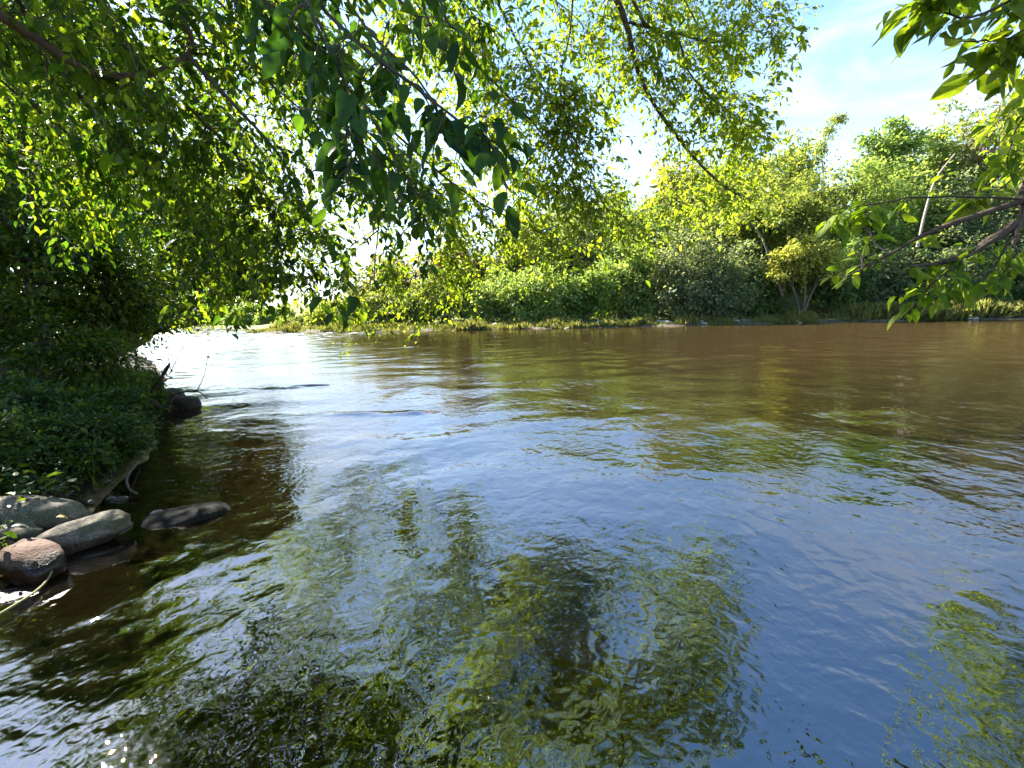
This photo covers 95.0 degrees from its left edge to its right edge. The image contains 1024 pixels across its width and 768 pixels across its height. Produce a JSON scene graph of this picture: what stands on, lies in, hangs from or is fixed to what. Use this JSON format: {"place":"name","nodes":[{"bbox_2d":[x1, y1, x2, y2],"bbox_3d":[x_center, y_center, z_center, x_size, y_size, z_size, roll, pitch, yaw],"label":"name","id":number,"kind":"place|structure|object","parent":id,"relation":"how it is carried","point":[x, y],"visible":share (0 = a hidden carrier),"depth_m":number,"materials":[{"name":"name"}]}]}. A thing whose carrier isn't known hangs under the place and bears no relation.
{"place":"outdoors","nodes":[
{"label":"outdoors","id":0,"kind":"place"},
{"bbox_2d":[0,276,1023,767],"bbox_3d":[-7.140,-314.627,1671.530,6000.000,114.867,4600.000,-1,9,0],"label":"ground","id":1,"kind":"structure","parent":0,"point":[586,576],"depth_m":3.36,"materials":[{"name":"liquid"}]},
{"bbox_2d":[0,585,51,610],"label":"stone","id":2,"kind":"object","parent":1,"relation":"on","point":[9,596],"visible":0.9,"depth_m":2.61,"materials":[{"name":"grey stone"}]},
{"bbox_2d":[0,393,157,585],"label":"leaf litter","id":3,"kind":"object","parent":1,"relation":"on","point":[88,490],"visible":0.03,"depth_m":4.12,"materials":[{"name":"plant"}]},
{"bbox_2d":[0,397,160,488],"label":"overhang bush","id":4,"kind":"object","parent":1,"relation":"on","point":[110,430],"visible":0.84,"depth_m":4.29,"materials":[{"name":"green plant"}]},
{"bbox_2d":[0,371,162,431],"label":"waterside bush","id":5,"kind":"object","parent":1,"relation":"on","point":[9,400],"visible":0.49,"depth_m":5.00,"materials":[{"name":"green plant"}]},
{"bbox_2d":[0,269,165,396],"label":"bramble bush","id":6,"kind":"object","parent":1,"relation":"on","point":[74,354],"visible":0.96,"depth_m":5.83,"materials":[{"name":"green plant"}]},
{"bbox_2d":[0,376,165,580],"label":"bank grass","id":7,"kind":"structure","parent":1,"relation":"on","point":[93,480],"depth_m":4.21,"materials":[{"name":"green plant"}]},
{"bbox_2d":[0,355,173,575],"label":"undergrowth","id":8,"kind":"object","parent":1,"relation":"on","point":[42,483],"visible":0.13,"depth_m":3.79,"materials":[{"name":"green plant"}]},
{"bbox_2d":[0,3,182,350],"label":"tree","id":9,"kind":"object","parent":1,"relation":"on","point":[1,290],"visible":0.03,"depth_m":12.68,"materials":[{"name":"green plant"}]},
{"bbox_2d":[0,474,184,745],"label":"shingle","id":10,"kind":"object","parent":1,"relation":"on","point":[74,585],"visible":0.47,"depth_m":2.82,"materials":[{"name":"grey stone"}]},
{"bbox_2d":[0,524,43,539],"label":"boulder","id":11,"kind":"object","parent":10,"relation":"on","point":[29,531],"visible":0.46,"depth_m":3.16,"materials":[{"name":"grey stone"}]},
{"bbox_2d":[0,538,66,586],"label":"boulder","id":12,"kind":"object","parent":10,"relation":"on","point":[29,561],"visible":0.95,"depth_m":2.74,"materials":[{"name":"brown stone"}]},
{"bbox_2d":[0,495,88,529],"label":"boulder","id":13,"kind":"object","parent":10,"relation":"on","point":[43,512],"visible":0.67,"depth_m":3.31,"materials":[{"name":"grey stone"}]},
{"bbox_2d":[35,509,133,556],"bbox_3d":[-2.899,1.014,3.156,0.547,0.212,0.239,-17,15,-27],"label":"boulder","id":14,"kind":"object","parent":10,"relation":"on","point":[72,537],"visible":0.73,"depth_m":3.11,"materials":[{"name":"grey stone"}]},
{"bbox_2d":[66,545,143,568],"bbox_3d":[-2.673,1.130,3.077,0.427,0.081,0.123,-6,10,-28],"label":"stone","id":15,"kind":"object","parent":10,"relation":"on","point":[106,556],"visible":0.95,"depth_m":3.05,"materials":[{"name":"grey stone"}]},
{"bbox_2d":[0,60,199,382],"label":"bank tree","id":16,"kind":"object","parent":1,"relation":"on","point":[111,304],"visible":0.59,"depth_m":6.57,"materials":[{"name":"green plant"}]},
{"bbox_2d":[111,496,128,505],"bbox_3d":[-3.314,0.989,3.964,0.127,0.081,0.092,-4,9,-20],"label":"stone","id":17,"kind":"object","parent":1,"relation":"on","point":[122,500],"visible":0.84,"depth_m":3.94,"materials":[{"name":"grey stone"}]},
{"bbox_2d":[83,364,175,414],"bbox_3d":[-5.703,0.154,7.042,1.030,0.949,0.978,-1,9,0],"label":"bush","id":18,"kind":"object","parent":1,"relation":"on","point":[163,394],"visible":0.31,"depth_m":7.14,"materials":[{"name":"green plant"}]},
{"bbox_2d":[92,318,184,363],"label":"fringe bush","id":19,"kind":"object","parent":1,"relation":"on","point":[146,341],"visible":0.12,"depth_m":11.36,"materials":[{"name":"green plant"}]},
{"bbox_2d":[14,62,294,359],"bbox_3d":[-9.751,-4.192,11.634,8.730,7.617,4.831,1,9,14],"label":"alder tree","id":20,"kind":"object","parent":1,"relation":"on","point":[241,265],"visible":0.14,"depth_m":10.97,"materials":[{"name":"green plant"}]},
{"bbox_2d":[122,333,209,413],"bbox_3d":[-5.485,-0.126,7.482,1.442,1.369,1.525,-5,10,-23],"label":"driftwood stump","id":21,"kind":"object","parent":1,"relation":"on","point":[183,404],"visible":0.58,"depth_m":7.75,"materials":[{"name":"brown wood"}]},
{"bbox_2d":[124,502,236,555],"bbox_3d":[-2.522,1.127,3.600,0.724,0.324,0.422,-10,17,-24],"label":"boulder","id":22,"kind":"object","parent":1,"relation":"on","point":[186,530],"visible":0.84,"depth_m":3.49,"materials":[{"name":"grey stone"}]},
{"bbox_2d":[181,300,238,327],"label":"bush","id":23,"kind":"object","parent":1,"relation":"on","point":[201,317],"visible":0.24,"depth_m":79.52,"materials":[{"name":"green plant"}]},
{"bbox_2d":[120,193,300,352],"bbox_3d":[-13.855,-4.992,20.377,8.236,7.396,8.615,-9,12,-41],"label":"downstream tree","id":24,"kind":"object","parent":1,"relation":"on","point":[204,316],"visible":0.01,"depth_m":20.09,"materials":[{"name":"green plant"}]},
{"bbox_2d":[219,300,257,325],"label":"bush","id":25,"kind":"object","parent":1,"relation":"on","point":[251,313],"visible":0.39,"depth_m":72.56,"materials":[{"name":"green plant"}]},
{"bbox_2d":[0,0,544,339],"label":"broadleaf tree","id":26,"kind":"object","parent":1,"relation":"on","point":[40,42],"visible":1,"depth_m":3.07,"materials":[{"name":"green plant"}]},
{"bbox_2d":[252,304,296,324],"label":"bush","id":27,"kind":"object","parent":1,"relation":"on","point":[264,320],"visible":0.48,"depth_m":68.96,"materials":[{"name":"green plant"}]},
{"bbox_2d":[270,311,313,325],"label":"willow shrub","id":28,"kind":"object","parent":1,"relation":"on","point":[297,319],"visible":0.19,"depth_m":51.74,"materials":[{"name":"green plant"}]},
{"bbox_2d":[299,293,359,326],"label":"willow shrub","id":29,"kind":"object","parent":1,"relation":"on","point":[316,310],"visible":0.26,"depth_m":47.35,"materials":[{"name":"green plant"}]},
{"bbox_2d":[333,288,408,325],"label":"willow shrub","id":30,"kind":"object","parent":1,"relation":"on","point":[372,302],"visible":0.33,"depth_m":45.16,"materials":[{"name":"green plant"}]},
{"bbox_2d":[342,253,421,317],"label":"slope tree","id":31,"kind":"object","parent":1,"relation":"on","point":[401,281],"visible":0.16,"depth_m":56.23,"materials":[{"name":"green plant"}]},
{"bbox_2d":[393,272,459,323],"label":"willow shrub","id":32,"kind":"object","parent":1,"relation":"on","point":[414,312],"visible":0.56,"depth_m":44.69,"materials":[{"name":"green plant"}]},
{"bbox_2d":[402,219,496,298],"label":"slope tree","id":33,"kind":"object","parent":1,"relation":"on","point":[476,262],"visible":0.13,"depth_m":55.41,"materials":[{"name":"green plant"}]},
{"bbox_2d":[442,260,479,319],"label":"slim tree","id":34,"kind":"object","parent":1,"relation":"on","point":[466,304],"visible":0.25,"depth_m":46.00,"materials":[{"name":"green plant"}]},
{"bbox_2d":[112,0,823,358],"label":"elm tree","id":35,"kind":"object","parent":1,"relation":"on","point":[570,124],"visible":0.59,"depth_m":6.18,"materials":[{"name":"green plant"}]},
{"bbox_2d":[451,264,527,321],"bbox_3d":[-1.842,-8.108,45.092,8.208,6.570,6.853,-1,9,0],"label":"willow shrub","id":36,"kind":"object","parent":1,"relation":"on","point":[488,310],"visible":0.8,"depth_m":44.36,"materials":[{"name":"green plant"}]},
{"bbox_2d":[470,216,562,294],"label":"slope tree","id":37,"kind":"object","parent":1,"relation":"on","point":[514,267],"visible":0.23,"depth_m":53.06,"materials":[{"name":"green plant"}]},
{"bbox_2d":[478,252,587,322],"bbox_3d":[2.427,-8.317,44.373,10.509,8.377,7.972,7,12,43],"label":"shrub","id":38,"kind":"object","parent":1,"relation":"on","point":[536,301],"visible":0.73,"depth_m":43.18,"materials":[{"name":"green plant"}]},
{"bbox_2d":[504,205,584,247],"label":"ridge tree","id":39,"kind":"object","parent":1,"relation":"on","point":[552,215],"visible":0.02,"depth_m":64.14,"materials":[{"name":"green plant"}]},
{"bbox_2d":[526,194,614,296],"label":"slope tree","id":40,"kind":"object","parent":1,"relation":"on","point":[582,254],"visible":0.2,"depth_m":53.50,"materials":[{"name":"green plant"}]},
{"bbox_2d":[553,258,621,320],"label":"dark bush","id":41,"kind":"object","parent":1,"relation":"on","point":[589,306],"visible":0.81,"depth_m":43.13,"materials":[{"name":"green plant"}]},
{"bbox_2d":[555,182,637,265],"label":"ridge tree","id":42,"kind":"object","parent":1,"relation":"on","point":[620,200],"visible":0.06,"depth_m":63.14,"materials":[{"name":"green plant"}]},
{"bbox_2d":[588,234,664,319],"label":"leafy tree","id":43,"kind":"object","parent":1,"relation":"on","point":[618,299],"visible":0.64,"depth_m":43.12,"materials":[{"name":"green plant"}]},
{"bbox_2d":[582,187,681,294],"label":"slope tree","id":44,"kind":"object","parent":1,"relation":"on","point":[618,256],"visible":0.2,"depth_m":50.74,"materials":[{"name":"green plant"}]},
{"bbox_2d":[245,297,1023,332],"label":"grass","id":45,"kind":"structure","parent":1,"relation":"on","point":[860,311],"depth_m":39.67,"materials":[{"name":"green plant"}]},
{"bbox_2d":[630,150,712,227],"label":"ridge tree","id":46,"kind":"object","parent":1,"relation":"on","point":[677,188],"visible":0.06,"depth_m":59.47,"materials":[{"name":"green plant"}]},
{"bbox_2d":[613,203,771,320],"bbox_3d":[15.718,-10.004,42.740,14.161,11.601,10.295,-1,9,0],"label":"silver bush","id":47,"kind":"object","parent":1,"relation":"on","point":[683,288],"visible":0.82,"depth_m":41.33,"materials":[{"name":"plant"}]},
{"bbox_2d":[636,163,753,293],"bbox_3d":[21.615,-15.235,51.783,15.672,17.584,10.562,-7,10,-32],"label":"slope tree","id":48,"kind":"object","parent":1,"relation":"on","point":[701,214],"visible":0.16,"depth_m":50.23,"materials":[{"name":"green plant"}]},
{"bbox_2d":[690,140,760,224],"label":"ridge tree","id":49,"kind":"object","parent":1,"relation":"on","point":[727,183],"visible":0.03,"depth_m":59.82,"materials":[{"name":"green plant"}]},
{"bbox_2d":[684,235,772,318],"bbox_3d":[20.306,-9.373,43.602,8.543,8.480,7.751,-1,9,0],"label":"silver bush","id":50,"kind":"object","parent":1,"relation":"on","point":[734,270],"visible":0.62,"depth_m":41.73,"materials":[{"name":"plant"}]},
{"bbox_2d":[704,153,811,292],"bbox_3d":[27.014,-17.443,52.656,13.174,15.862,9.742,2,9,20],"label":"slope tree","id":51,"kind":"object","parent":1,"relation":"on","point":[775,182],"visible":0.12,"depth_m":50.97,"materials":[{"name":"green plant"}]},
{"bbox_2d":[743,212,783,296],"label":"dead stem","id":52,"kind":"object","parent":1,"relation":"on","point":[780,290],"visible":0.65,"depth_m":41.76,"materials":[{"name":"wood"}]},
{"bbox_2d":[735,263,796,318],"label":"dark bush","id":53,"kind":"object","parent":1,"relation":"on","point":[771,302],"visible":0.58,"depth_m":42.75,"materials":[{"name":"green plant"}]},
{"bbox_2d":[723,160,848,312],"bbox_3d":[25.090,-13.185,43.763,9.893,13.372,8.774,2,9,19],"label":"crooked tree","id":54,"kind":"object","parent":1,"relation":"on","point":[804,218],"visible":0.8,"depth_m":42.32,"materials":[{"name":"green plant"}]},
{"bbox_2d":[741,123,841,202],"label":"ridge tree","id":55,"kind":"object","parent":1,"relation":"on","point":[787,159],"visible":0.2,"depth_m":57.77,"materials":[{"name":"green plant"}]},
{"bbox_2d":[762,232,856,310],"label":"golden tree","id":56,"kind":"object","parent":1,"relation":"on","point":[804,257],"visible":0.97,"depth_m":40.14,"materials":[{"name":"green plant"}]},
{"bbox_2d":[754,162,901,293],"bbox_3d":[32.579,-15.910,51.400,14.232,15.006,11.181,-1,9,0],"label":"slope tree","id":57,"kind":"object","parent":1,"relation":"on","point":[834,202],"visible":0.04,"depth_m":49.04,"materials":[{"name":"green plant"}]},
{"bbox_2d":[813,110,850,188],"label":"lone tree","id":58,"kind":"object","parent":1,"relation":"on","point":[841,118],"visible":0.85,"depth_m":59.70,"materials":[{"name":"green plant"}]},
{"bbox_2d":[794,232,891,311],"bbox_3d":[30.772,-10.246,44.130,8.617,8.270,6.656,-7,11,-34],"label":"dark bush","id":59,"kind":"object","parent":1,"relation":"on","point":[825,294],"visible":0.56,"depth_m":43.13,"materials":[{"name":"green plant"}]},
{"bbox_2d":[823,136,928,281],"bbox_3d":[36.969,-17.154,50.088,12.719,15.172,10.273,4,10,28],"label":"slope tree","id":60,"kind":"object","parent":1,"relation":"on","point":[880,196],"visible":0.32,"depth_m":48.47,"materials":[{"name":"green plant"}]},
{"bbox_2d":[838,247,936,307],"bbox_3d":[35.636,-9.770,45.183,9.403,6.611,7.026,-4,9,-17],"label":"silver bush","id":61,"kind":"object","parent":1,"relation":"on","point":[891,270],"visible":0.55,"depth_m":43.61,"materials":[{"name":"plant"}]},
{"bbox_2d":[837,114,943,207],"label":"ridge tree","id":62,"kind":"object","parent":1,"relation":"on","point":[891,140],"visible":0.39,"depth_m":54.98,"materials":[{"name":"green plant"}]},
{"bbox_2d":[851,152,965,281],"bbox_3d":[42.901,-16.824,51.617,12.844,15.366,9.744,-1,9,0],"label":"slope tree","id":63,"kind":"object","parent":1,"relation":"on","point":[918,200],"visible":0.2,"depth_m":49.72,"materials":[{"name":"green plant"}]},
{"bbox_2d":[813,0,1023,329],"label":"maple tree","id":64,"kind":"object","parent":1,"relation":"on","point":[1000,56],"visible":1,"depth_m":2.50,"materials":[{"name":"green plant"}]},
{"bbox_2d":[916,153,955,247],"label":"dead stem","id":65,"kind":"object","parent":1,"relation":"on","point":[922,222],"visible":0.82,"depth_m":42.98,"materials":[{"name":"brown wood"}]},
{"bbox_2d":[886,224,1011,303],"bbox_3d":[39.702,-9.796,42.858,9.423,9.270,7.032,-1,9,0],"label":"silver bush","id":66,"kind":"object","parent":1,"relation":"on","point":[976,275],"visible":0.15,"depth_m":42.17,"materials":[{"name":"plant"}]},
{"bbox_2d":[902,93,1003,224],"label":"ridge tree","id":67,"kind":"object","parent":1,"relation":"on","point":[950,147],"visible":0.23,"depth_m":55.25,"materials":[{"name":"green plant"}]},
{"bbox_2d":[906,164,1023,258],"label":"slope tree","id":68,"kind":"object","parent":1,"relation":"on","point":[990,228],"visible":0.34,"depth_m":48.82,"materials":[{"name":"green plant"}]},
{"bbox_2d":[908,90,1023,225],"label":"ridge tree","id":69,"kind":"object","parent":1,"relation":"on","point":[984,147],"visible":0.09,"depth_m":54.88,"materials":[{"name":"green plant"}]},
{"bbox_2d":[950,240,1023,303],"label":"dark bush","id":70,"kind":"object","parent":1,"relation":"on","point":[989,258],"visible":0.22,"depth_m":42.48,"materials":[{"name":"green plant"}]},
{"bbox_2d":[957,179,1023,255],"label":"slope tree","id":71,"kind":"object","parent":1,"relation":"on","point":[1016,189],"visible":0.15,"depth_m":48.35,"materials":[{"name":"green plant"}]},
{"bbox_2d":[984,236,1023,300],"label":"dark bush","id":72,"kind":"object","parent":1,"relation":"on","point":[1020,287],"visible":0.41,"depth_m":41.99,"materials":[{"name":"green plant"}]},
{"bbox_2d":[10,0,1023,305],"label":"sky","id":73,"kind":"structure","parent":0,"point":[841,71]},
{"bbox_2d":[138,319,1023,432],"bbox_3d":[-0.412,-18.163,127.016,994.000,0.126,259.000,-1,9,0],"label":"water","id":74,"kind":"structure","parent":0,"point":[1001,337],"depth_m":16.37,"materials":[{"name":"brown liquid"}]},
{"bbox_2d":[0,571,52,614],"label":"fallen twig","id":75,"kind":"object","parent":74,"relation":"on","point":[25,598],"visible":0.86,"depth_m":2.55,"materials":[{"name":"beige wood"}]},
{"bbox_2d":[125,461,139,494],"bbox_3d":[-3.559,0.864,4.398,0.096,0.052,1.148,-8,11,-37],"label":"fallen stick","id":76,"kind":"object","parent":74,"relation":"on","point":[129,473],"visible":1,"depth_m":4.32,"materials":[{"name":"grey wood"}]},
{"bbox_2d":[286,384,336,391],"bbox_3d":[-4.342,0.083,10.182,1.031,0.151,0.364,-2,9,-5],"label":"stone","id":77,"kind":"object","parent":74,"relation":"in","point":[317,388],"visible":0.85,"depth_m":10.04,"materials":[{"name":"grey stone"}]},
{"bbox_2d":[416,410,441,417],"bbox_3d":[-1.277,0.462,7.207,0.413,0.099,0.209,-1,9,0],"label":"stone","id":78,"kind":"object","parent":74,"relation":"in","point":[429,413],"visible":1,"depth_m":7.13,"materials":[{"name":"grey stone"}]}
]}

